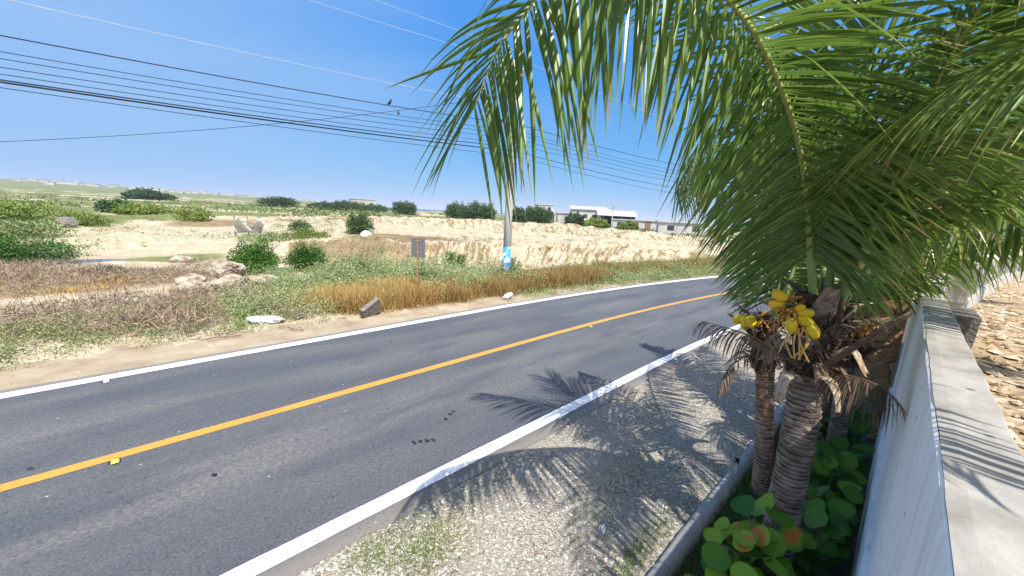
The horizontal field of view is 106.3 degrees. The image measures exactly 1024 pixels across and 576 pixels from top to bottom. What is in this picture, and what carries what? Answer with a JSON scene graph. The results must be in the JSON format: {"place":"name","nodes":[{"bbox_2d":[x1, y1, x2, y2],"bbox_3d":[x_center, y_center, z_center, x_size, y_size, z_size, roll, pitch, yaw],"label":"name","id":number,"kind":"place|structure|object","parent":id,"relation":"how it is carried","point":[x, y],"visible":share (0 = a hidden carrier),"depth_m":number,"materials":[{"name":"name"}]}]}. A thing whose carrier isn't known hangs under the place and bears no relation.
{"place":"outdoors","nodes":[
{"label":"outdoors","id":0,"kind":"place"},
{"bbox_2d":[1,259,132,264],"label":"water","id":1,"kind":"structure","parent":0,"point":[93,261],"depth_m":20.28,"materials":[{"name":"blue liquid"}]},
{"bbox_2d":[0,273,528,317],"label":"golden grass","id":2,"kind":"structure","parent":0,"point":[425,296],"depth_m":11.95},
{"bbox_2d":[0,267,803,389],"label":"sandy verge","id":3,"kind":"structure","parent":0,"point":[119,357],"depth_m":8.07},
{"bbox_2d":[201,334,240,340],"bbox_3d":[-6.370,1.077,8.431,0.167,0.043,0.693,11,14,37],"label":"stick","id":4,"kind":"object","parent":3,"relation":"on","point":[222,337],"visible":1,"depth_m":8.43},
{"bbox_2d":[246,315,283,324],"bbox_3d":[-6.229,0.802,9.709,0.893,0.222,0.437,-1,12,-21],"label":"sack","id":5,"kind":"object","parent":3,"relation":"on","point":[258,318],"visible":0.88,"depth_m":9.61,"materials":[{"name":"white plastic"}]},
{"bbox_2d":[0,270,729,376],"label":"creeper","id":6,"kind":"object","parent":3,"relation":"on","point":[553,294],"visible":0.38,"depth_m":10.16,"materials":[{"name":"green plant"}]},
{"bbox_2d":[359,298,381,317],"bbox_3d":[-3.965,0.606,10.786,0.157,0.428,0.638,23,42,21],"label":"concrete slab","id":7,"kind":"object","parent":3,"relation":"on","point":[371,308],"depth_m":10.71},
{"bbox_2d":[503,292,512,298],"bbox_3d":[-0.152,0.301,13.845,0.440,0.276,0.260,-8,15,-43],"label":"plastic bag","id":8,"kind":"object","parent":3,"relation":"on","point":[508,295],"visible":0.96,"depth_m":13.75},
{"bbox_2d":[0,269,950,575],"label":"road","id":9,"kind":"structure","parent":0,"point":[178,509],"depth_m":5.21,"materials":[{"name":"asphalt"}]},
{"bbox_2d":[107,457,120,464],"bbox_3d":[-4.527,1.970,4.370,0.107,0.014,0.141,-8,15,-43],"label":"road stud","id":10,"kind":"object","parent":9,"relation":"on","point":[116,460],"visible":1,"depth_m":4.36,"materials":[{"name":"yellow plastic"}]},
{"bbox_2d":[26,341,454,476],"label":"tar spots","id":11,"kind":"object","parent":9,"relation":"on","point":[215,474],"visible":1,"depth_m":5.04,"materials":[{"name":"black tar"}]},
{"bbox_2d":[0,292,726,491],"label":"road marking","id":12,"kind":"object","parent":9,"relation":"on","point":[52,473],"visible":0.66,"depth_m":5.40,"materials":[{"name":"yellow paint"}]},
{"bbox_2d":[0,267,925,398],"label":"road marking","id":13,"kind":"object","parent":9,"relation":"on","point":[67,384],"visible":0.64,"depth_m":7.75,"materials":[{"name":"white paint"}]},
{"bbox_2d":[220,308,792,575],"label":"road marking","id":14,"kind":"object","parent":9,"relation":"on","point":[267,560],"visible":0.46,"depth_m":4.23,"materials":[{"name":"white paint"}]},
{"bbox_2d":[0,179,1022,365],"bbox_3d":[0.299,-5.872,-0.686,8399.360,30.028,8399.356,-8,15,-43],"label":"ground","id":15,"kind":"structure","parent":0,"point":[158,252],"depth_m":27.64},
{"bbox_2d":[0,216,82,239],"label":"bush","id":16,"kind":"object","parent":15,"relation":"on","point":[17,228],"visible":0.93,"depth_m":25.43,"materials":[{"name":"green plant"}]},
{"bbox_2d":[0,229,97,262],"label":"bush","id":17,"kind":"object","parent":15,"relation":"on","point":[8,249],"visible":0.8,"depth_m":19.47,"materials":[{"name":"green plant"}]},
{"bbox_2d":[20,245,79,261],"bbox_3d":[-23.664,-1.656,19.575,2.121,1.102,1.772,-5,14,-36],"label":"bush","id":18,"kind":"object","parent":15,"relation":"on","point":[39,251],"visible":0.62,"depth_m":19.46,"materials":[{"name":"green plant"}]},
{"bbox_2d":[0,198,105,220],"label":"bush","id":19,"kind":"object","parent":15,"relation":"on","point":[9,207],"visible":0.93,"depth_m":33.89,"materials":[{"name":"green plant"}]},
{"bbox_2d":[55,217,78,227],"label":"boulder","id":20,"kind":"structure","parent":15,"relation":"on","point":[67,219],"depth_m":31.74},
{"bbox_2d":[54,209,113,226],"bbox_3d":[-38.581,-6.340,34.399,3.551,1.712,2.993,1,11,-9],"label":"bush","id":21,"kind":"object","parent":15,"relation":"on","point":[83,219],"visible":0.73,"depth_m":34.40,"materials":[{"name":"green plant"}]},
{"bbox_2d":[78,264,134,275],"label":"bush","id":22,"kind":"object","parent":15,"relation":"on","point":[110,267],"visible":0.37,"depth_m":14.98,"materials":[{"name":"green plant"}]},
{"bbox_2d":[93,197,130,212],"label":"bush","id":23,"kind":"object","parent":15,"relation":"on","point":[105,205],"visible":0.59,"depth_m":48.35,"materials":[{"name":"green plant"}]},
{"bbox_2d":[109,202,176,214],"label":"bush","id":24,"kind":"object","parent":15,"relation":"on","point":[130,208],"visible":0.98,"depth_m":48.22,"materials":[{"name":"green plant"}]},
{"bbox_2d":[117,187,179,200],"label":"bush","id":25,"kind":"object","parent":15,"relation":"on","point":[146,194],"visible":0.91,"depth_m":153.22,"materials":[{"name":"green plant"}]},
{"bbox_2d":[168,255,193,262],"bbox_3d":[-17.744,-1.497,20.595,1.117,0.571,0.663,-8,15,-43],"label":"boulder","id":26,"kind":"object","parent":15,"relation":"on","point":[179,258],"visible":0.69,"depth_m":20.39,"materials":[{"name":"stone"}]},
{"bbox_2d":[175,273,206,285],"bbox_3d":[-10.805,-0.193,12.949,0.840,0.575,0.920,-8,15,-43],"label":"boulder","id":27,"kind":"object","parent":15,"relation":"on","point":[179,280],"visible":0.49,"depth_m":12.85,"materials":[{"name":"stone"}]},
{"bbox_2d":[167,203,216,222],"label":"bush","id":28,"kind":"object","parent":15,"relation":"on","point":[197,215],"visible":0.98,"depth_m":42.32,"materials":[{"name":"green plant"}]},
{"bbox_2d":[176,278,208,294],"bbox_3d":[-10.027,-0.013,12.188,0.706,0.609,0.866,2,11,-3],"label":"boulder","id":29,"kind":"object","parent":15,"relation":"on","point":[188,282],"visible":0.48,"depth_m":11.95,"materials":[{"name":"stone"}]},
{"bbox_2d":[207,260,245,278],"bbox_3d":[-10.015,-0.594,13.502,1.072,0.769,0.785,-20,25,-63],"label":"boulder","id":30,"kind":"object","parent":15,"relation":"on","point":[218,269],"visible":0.75,"depth_m":13.22,"materials":[{"name":"stone"}]},
{"bbox_2d":[209,274,244,291],"bbox_3d":[-9.387,-0.149,12.675,0.878,0.593,0.892,3,11,0],"label":"boulder","id":31,"kind":"object","parent":15,"relation":"on","point":[229,277],"visible":0.5,"depth_m":12.51,"materials":[{"name":"stone"}]},
{"bbox_2d":[0,236,488,356],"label":"dead scrub","id":32,"kind":"object","parent":15,"relation":"on","point":[15,273],"visible":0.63,"depth_m":10.39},
{"bbox_2d":[233,216,263,236],"bbox_3d":[-21.230,-4.924,30.971,2.000,1.703,1.194,-8,15,-43],"label":"abandoned tarp","id":33,"kind":"object","parent":15,"relation":"on","point":[240,225],"visible":0.85,"depth_m":30.94,"materials":[{"name":"white plastic"}]},
{"bbox_2d":[222,232,283,275],"bbox_3d":[-11.278,-1.435,16.487,2.303,1.988,3.171,-8,15,-43],"label":"bush","id":34,"kind":"object","parent":15,"relation":"on","point":[250,253],"visible":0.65,"depth_m":16.07,"materials":[{"name":"green plant"}]},
{"bbox_2d":[244,274,278,286],"bbox_3d":[-8.803,-0.237,13.607,1.113,0.477,0.799,-8,15,-43],"label":"boulder","id":35,"kind":"object","parent":15,"relation":"on","point":[257,277],"visible":0.38,"depth_m":13.34,"materials":[{"name":"stone"}]},
{"bbox_2d":[231,230,294,242],"bbox_3d":[-17.885,-3.847,28.158,4.337,0.902,4.671,-8,15,-43],"label":"bush","id":36,"kind":"object","parent":15,"relation":"on","point":[253,236],"visible":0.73,"depth_m":27.48,"materials":[{"name":"green plant"}]},
{"bbox_2d":[254,195,300,207],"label":"bush","id":37,"kind":"object","parent":15,"relation":"on","point":[281,201],"visible":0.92,"depth_m":131.72,"materials":[{"name":"green plant"}]},
{"bbox_2d":[285,216,313,229],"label":"bush","id":38,"kind":"object","parent":15,"relation":"on","point":[296,224],"visible":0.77,"depth_m":34.50,"materials":[{"name":"green plant"}]},
{"bbox_2d":[277,226,331,239],"bbox_3d":[-14.842,-3.961,27.682,3.109,0.949,3.372,9,13,29],"label":"bush","id":39,"kind":"object","parent":15,"relation":"on","point":[307,233],"visible":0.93,"depth_m":27.42,"materials":[{"name":"green plant"}]},
{"bbox_2d":[279,238,330,271],"bbox_3d":[-9.732,-1.518,18.107,2.329,1.772,1.480,-1,12,-21],"label":"bush","id":40,"kind":"object","parent":15,"relation":"on","point":[304,255],"visible":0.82,"depth_m":17.93,"materials":[{"name":"green plant"}]},
{"bbox_2d":[5,237,620,372],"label":"verge stones","id":41,"kind":"object","parent":15,"relation":"on","point":[211,344],"visible":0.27,"depth_m":10.24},
{"bbox_2d":[303,200,337,209],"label":"bush","id":42,"kind":"object","parent":15,"relation":"on","point":[322,204],"visible":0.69,"depth_m":138.90,"materials":[{"name":"green plant"}]},
{"bbox_2d":[326,200,363,210],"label":"bush","id":43,"kind":"object","parent":15,"relation":"on","point":[346,205],"visible":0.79,"depth_m":139.47,"materials":[{"name":"green plant"}]},
{"bbox_2d":[329,254,371,273],"bbox_3d":[-6.342,-0.829,15.513,1.662,1.271,1.663,3,11,0],"label":"bush","id":44,"kind":"object","parent":15,"relation":"on","point":[355,259],"visible":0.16,"depth_m":15.10,"materials":[{"name":"green plant"}]},
{"bbox_2d":[0,190,713,277],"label":"sand scrub","id":45,"kind":"object","parent":15,"relation":"on","point":[310,212],"visible":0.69,"depth_m":55.50,"materials":[{"name":"green plant"}]},
{"bbox_2d":[344,210,374,233],"bbox_3d":[-12.040,-5.126,30.096,2.354,1.966,1.735,5,11,13],"label":"bush","id":46,"kind":"object","parent":15,"relation":"on","point":[359,223],"visible":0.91,"depth_m":29.88,"materials":[{"name":"green plant"}]},
{"bbox_2d":[349,198,375,204],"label":"house","id":47,"kind":"structure","parent":15,"relation":"on","point":[366,201],"depth_m":180.10,"materials":[{"name":"paint"}]},
{"bbox_2d":[360,230,371,235],"bbox_3d":[-10.784,-3.979,28.394,0.781,0.552,0.741,-8,15,-43],"label":"boulder","id":48,"kind":"object","parent":15,"relation":"on","point":[366,233],"visible":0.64,"depth_m":28.20,"materials":[{"name":"white stone"}]},
{"bbox_2d":[358,203,389,212],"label":"bush","id":49,"kind":"object","parent":15,"relation":"on","point":[376,207],"visible":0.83,"depth_m":141.60,"materials":[{"name":"green plant"}]},
{"bbox_2d":[0,233,803,367],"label":"verge weeds","id":50,"kind":"object","parent":15,"relation":"on","point":[334,273],"visible":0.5,"depth_m":12.94,"materials":[{"name":"green plant"}]},
{"bbox_2d":[390,199,417,214],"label":"bush","id":51,"kind":"object","parent":15,"relation":"on","point":[406,208],"visible":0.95,"depth_m":131.05,"materials":[{"name":"green plant"}]},
{"bbox_2d":[411,237,424,290],"bbox_3d":[-3.074,-0.605,12.518,0.480,2.100,0.054,5,11,13],"label":"road sign","id":52,"kind":"object","parent":15,"relation":"on","point":[417,247],"visible":0.91,"depth_m":12.41,"materials":[{"name":"metal"}]},
{"bbox_2d":[412,262,436,283],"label":"bush","id":53,"kind":"object","parent":15,"relation":"on","point":[423,273],"visible":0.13,"depth_m":14.40,"materials":[{"name":"green plant"}]},
{"bbox_2d":[445,250,465,266],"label":"bush","id":54,"kind":"object","parent":15,"relation":"on","point":[457,256],"visible":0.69,"depth_m":21.34,"materials":[{"name":"green plant"}]},
{"bbox_2d":[442,200,469,218],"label":"bush","id":55,"kind":"object","parent":15,"relation":"on","point":[455,210],"visible":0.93,"depth_m":107.20,"materials":[{"name":"green plant"}]},
{"bbox_2d":[465,198,496,219],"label":"bush","id":56,"kind":"object","parent":15,"relation":"on","point":[476,211],"visible":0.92,"depth_m":104.60,"materials":[{"name":"green plant"}]},
{"bbox_2d":[499,254,524,273],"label":"bush","id":57,"kind":"object","parent":15,"relation":"on","point":[514,264],"visible":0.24,"depth_m":16.98,"materials":[{"name":"green plant"}]},
{"bbox_2d":[502,59,523,274],"bbox_3d":[0.033,-4.761,16.186,1.098,9.550,0.393,6,11,13],"label":"utility pole","id":58,"kind":"object","parent":15,"relation":"on","point":[506,258],"visible":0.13,"depth_m":16.49,"materials":[{"name":"concrete"}]},
{"bbox_2d":[0,58,483,130],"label":"overhead wire","id":59,"kind":"object","parent":58,"relation":"attached to","point":[210,92],"visible":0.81,"depth_m":8.98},
{"bbox_2d":[1,96,498,141],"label":"overhead wire","id":60,"kind":"object","parent":58,"relation":"attached to","point":[218,128],"visible":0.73,"depth_m":12.93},
{"bbox_2d":[0,35,502,122],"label":"overhead wire","id":61,"kind":"object","parent":58,"relation":"attached to","point":[206,73],"visible":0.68,"depth_m":8.89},
{"bbox_2d":[0,51,503,129],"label":"overhead wire","id":62,"kind":"object","parent":58,"relation":"attached to","point":[207,86],"visible":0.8,"depth_m":8.98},
{"bbox_2d":[0,67,505,137],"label":"overhead wire","id":63,"kind":"object","parent":58,"relation":"attached to","point":[208,98],"visible":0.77,"depth_m":9.03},
{"bbox_2d":[0,79,506,146],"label":"overhead wire","id":64,"kind":"object","parent":58,"relation":"attached to","point":[207,109],"visible":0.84,"depth_m":8.97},
{"bbox_2d":[1,74,505,142],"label":"overhead wire","id":65,"kind":"object","parent":58,"relation":"attached to","point":[212,105],"visible":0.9,"depth_m":9.05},
{"bbox_2d":[0,81,507,150],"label":"overhead wire","id":66,"kind":"object","parent":58,"relation":"attached to","point":[211,112],"visible":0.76,"depth_m":9.09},
{"bbox_2d":[0,87,508,155],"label":"overhead wire","id":67,"kind":"object","parent":58,"relation":"attached to","point":[213,117],"visible":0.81,"depth_m":9.12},
{"bbox_2d":[10,0,499,103],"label":"overhead wire","id":68,"kind":"object","parent":58,"relation":"attached to","point":[207,44],"visible":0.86,"depth_m":8.95,"materials":[{"name":"metal"}]},
{"bbox_2d":[310,0,497,57],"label":"overhead wire","id":69,"kind":"object","parent":58,"relation":"attached to","point":[383,23],"visible":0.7,"depth_m":11.58,"materials":[{"name":"metal"}]},
{"bbox_2d":[518,124,680,165],"bbox_3d":[15.007,-7.795,25.044,35.188,1.042,0.020,-4,13,-32],"label":"overhead wire","id":70,"kind":"object","parent":58,"relation":"attached to","point":[603,147],"visible":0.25,"depth_m":18.76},
{"bbox_2d":[524,153,684,189],"bbox_3d":[14.950,-6.645,25.268,35.189,1.287,0.020,-4,13,-32],"label":"overhead wire","id":71,"kind":"object","parent":58,"relation":"attached to","point":[599,172],"visible":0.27,"depth_m":18.68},
{"bbox_2d":[516,156,727,200],"bbox_3d":[14.937,-6.401,25.316,35.188,1.378,0.014,-4,13,-32],"label":"overhead wire","id":72,"kind":"object","parent":58,"relation":"attached to","point":[597,177],"visible":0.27,"depth_m":18.62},
{"bbox_2d":[512,206,525,221],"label":"bush","id":73,"kind":"object","parent":15,"relation":"on","point":[520,212],"visible":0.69,"depth_m":96.88,"materials":[{"name":"green plant"}]},
{"bbox_2d":[521,205,554,222],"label":"bush","id":74,"kind":"object","parent":15,"relation":"on","point":[536,214],"visible":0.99,"depth_m":95.69,"materials":[{"name":"green plant"}]},
{"bbox_2d":[534,204,554,219],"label":"house","id":75,"kind":"structure","parent":15,"relation":"on","point":[548,206],"depth_m":143.38,"materials":[{"name":"concrete"}]},
{"bbox_2d":[555,212,568,221],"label":"hut","id":76,"kind":"object","parent":15,"relation":"on","point":[560,217],"visible":0.41,"depth_m":114.14,"materials":[{"name":"metal"}]},
{"bbox_2d":[370,212,757,279],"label":"dune scrub","id":77,"kind":"object","parent":15,"relation":"on","point":[671,234],"visible":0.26,"depth_m":28.81,"materials":[{"name":"green plant"}]},
{"bbox_2d":[563,211,584,225],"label":"bush","id":78,"kind":"object","parent":15,"relation":"on","point":[576,218],"visible":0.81,"depth_m":91.84,"materials":[{"name":"green plant"}]},
{"bbox_2d":[569,206,608,219],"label":"warehouse","id":79,"kind":"structure","parent":15,"relation":"on","point":[589,212],"depth_m":102.78,"materials":[{"name":"metal"}]},
{"bbox_2d":[583,216,609,228],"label":"bush","id":80,"kind":"object","parent":15,"relation":"on","point":[598,221],"visible":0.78,"depth_m":86.62,"materials":[{"name":"green plant"}]},
{"bbox_2d":[425,256,802,304],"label":"russet grass","id":81,"kind":"structure","parent":15,"relation":"on","point":[569,275],"depth_m":16.84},
{"bbox_2d":[596,210,637,225],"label":"open shed","id":82,"kind":"structure","parent":15,"relation":"on","point":[631,215],"depth_m":98.72,"materials":[{"name":"metal"}]},
{"bbox_2d":[617,219,639,229],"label":"bush","id":83,"kind":"object","parent":15,"relation":"on","point":[630,224],"visible":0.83,"depth_m":83.14,"materials":[{"name":"green plant"}]},
{"bbox_2d":[610,218,656,230],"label":"building","id":84,"kind":"structure","parent":15,"relation":"on","point":[647,224],"depth_m":90.59,"materials":[{"name":"paint"}]},
{"bbox_2d":[655,220,711,235],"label":"house","id":85,"kind":"structure","parent":15,"relation":"on","point":[667,227],"depth_m":66.10,"materials":[{"name":"paint"}]},
{"bbox_2d":[679,305,913,575],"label":"planting bed","id":86,"kind":"object","parent":15,"relation":"on","point":[842,568],"visible":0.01,"depth_m":4.02,"materials":[{"name":"soil"}]},
{"bbox_2d":[385,0,1023,575],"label":"coconut palm","id":87,"kind":"object","parent":86,"relation":"on","point":[857,202],"visible":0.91,"depth_m":2.18,"materials":[{"name":"green plant"}]},
{"bbox_2d":[666,406,831,575],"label":"grass","id":88,"kind":"structure","parent":86,"relation":"on","point":[741,489],"depth_m":3.96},
{"bbox_2d":[700,493,804,575],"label":"sea grape","id":89,"kind":"object","parent":86,"relation":"on","point":[727,545],"visible":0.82,"depth_m":2.93,"materials":[{"name":"green plant"}]},
{"bbox_2d":[730,557,795,575],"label":"sea grape","id":90,"kind":"object","parent":86,"relation":"on","point":[774,565],"visible":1,"depth_m":2.73,"materials":[{"name":"green plant"}]},
{"bbox_2d":[671,62,886,498],"bbox_3d":[2.804,0.153,4.677,1.842,4.367,3.689,6,11,15],"label":"coconut palm","id":91,"kind":"object","parent":86,"relation":"in","point":[764,326],"visible":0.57,"depth_m":4.14,"materials":[{"name":"green plant"}]},
{"bbox_2d":[742,509,846,575],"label":"sea grape","id":92,"kind":"object","parent":86,"relation":"on","point":[807,561],"visible":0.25,"depth_m":3.26,"materials":[{"name":"green plant"}]},
{"bbox_2d":[801,481,863,569],"bbox_3d":[2.885,2.151,3.559,0.870,0.761,0.485,-8,15,-43],"label":"sea grape","id":93,"kind":"object","parent":86,"relation":"on","point":[844,507],"visible":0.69,"depth_m":3.44,"materials":[{"name":"green plant"}]},
{"bbox_2d":[808,442,866,505],"bbox_3d":[3.338,2.038,4.058,0.654,0.831,0.577,-8,15,-43],"label":"sea grape","id":94,"kind":"object","parent":86,"relation":"on","point":[830,466],"visible":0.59,"depth_m":3.91,"materials":[{"name":"green plant"}]},
{"bbox_2d":[820,436,874,487],"bbox_3d":[3.607,1.976,4.479,0.764,0.822,0.835,-8,15,-43],"label":"sea grape","id":95,"kind":"object","parent":86,"relation":"on","point":[859,451],"visible":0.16,"depth_m":4.34,"materials":[{"name":"green plant"}]},
{"bbox_2d":[819,398,878,451],"bbox_3d":[4.463,1.855,5.219,0.561,0.858,0.812,-26,31,-68],"label":"sea grape","id":96,"kind":"object","parent":86,"relation":"on","point":[854,433],"visible":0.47,"depth_m":5.03,"materials":[{"name":"green plant"}]},
{"bbox_2d":[852,286,913,439],"bbox_3d":[5.422,0.914,5.699,0.600,2.560,0.500,-8,15,-43],"label":"palm tree","id":97,"kind":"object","parent":86,"relation":"on","point":[881,367],"depth_m":5.49,"materials":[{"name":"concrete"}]},
{"bbox_2d":[766,79,1015,442],"bbox_3d":[4.907,-0.305,5.124,2.393,5.301,4.337,-8,15,-43],"label":"coconut palm","id":98,"kind":"object","parent":86,"relation":"on","point":[826,408],"visible":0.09,"depth_m":5.10,"materials":[{"name":"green plant"}]},
{"bbox_2d":[791,13,1023,450],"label":"coconut palm","id":99,"kind":"object","parent":86,"relation":"on","point":[1012,237],"visible":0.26,"depth_m":3.80,"materials":[{"name":"green plant"}]},
{"bbox_2d":[851,286,1023,575],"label":"boundary wall","id":100,"kind":"structure","parent":86,"relation":"on","point":[944,496],"depth_m":1.39,"materials":[{"name":"concrete"}]},
{"bbox_2d":[0,0,1023,224],"label":"sky","id":101,"kind":"structure","parent":0,"point":[261,160],"materials":[{"name":"blue"}]},
{"bbox_2d":[387,207,730,225],"bbox_3d":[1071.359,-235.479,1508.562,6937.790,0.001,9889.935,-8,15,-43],"label":"sea","id":102,"kind":"structure","parent":0,"point":[444,210],"depth_m":1866.99,"materials":[{"name":"blue liquid"}]},
{"bbox_2d":[298,282,946,575],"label":"gravel shoulder","id":103,"kind":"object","parent":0,"point":[723,437],"visible":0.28,"depth_m":4.44},
{"bbox_2d":[317,358,754,575],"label":"gravel weeds","id":104,"kind":"object","parent":103,"relation":"on","point":[454,548],"visible":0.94,"depth_m":3.62,"materials":[{"name":"green plant"}]},
{"bbox_2d":[300,330,791,575],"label":"gravel stones","id":105,"kind":"object","parent":103,"relation":"on","point":[439,572],"visible":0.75,"depth_m":3.98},
{"bbox_2d":[339,360,775,568],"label":"straw litter","id":106,"kind":"object","parent":103,"relation":"on","point":[581,466],"visible":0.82,"depth_m":4.82,"materials":[{"name":"beige plant"}]},
{"bbox_2d":[646,399,785,575],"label":"kerb","id":107,"kind":"structure","parent":103,"relation":"on","point":[697,522],"depth_m":3.86,"materials":[{"name":"concrete"}]},
{"bbox_2d":[735,457,739,473],"bbox_3d":[2.658,2.178,4.548,0.045,0.305,0.181,8,12,23],"label":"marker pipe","id":108,"kind":"object","parent":103,"relation":"on","point":[737,460],"visible":0.77,"depth_m":4.56,"materials":[{"name":"plastic"}]},
{"bbox_2d":[971,281,1023,455],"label":"raised lot","id":109,"kind":"structure","parent":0,"point":[1004,401],"depth_m":3.16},
{"bbox_2d":[928,272,1023,447],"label":"lot rubble","id":110,"kind":"object","parent":109,"relation":"on","point":[998,387],"visible":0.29,"depth_m":3.29,"materials":[{"name":"stone"}]},
{"bbox_2d":[946,252,1023,307],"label":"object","id":111,"kind":"object","parent":109,"relation":"on","point":[960,297],"visible":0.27,"depth_m":4.95,"materials":[{"name":"concrete"}]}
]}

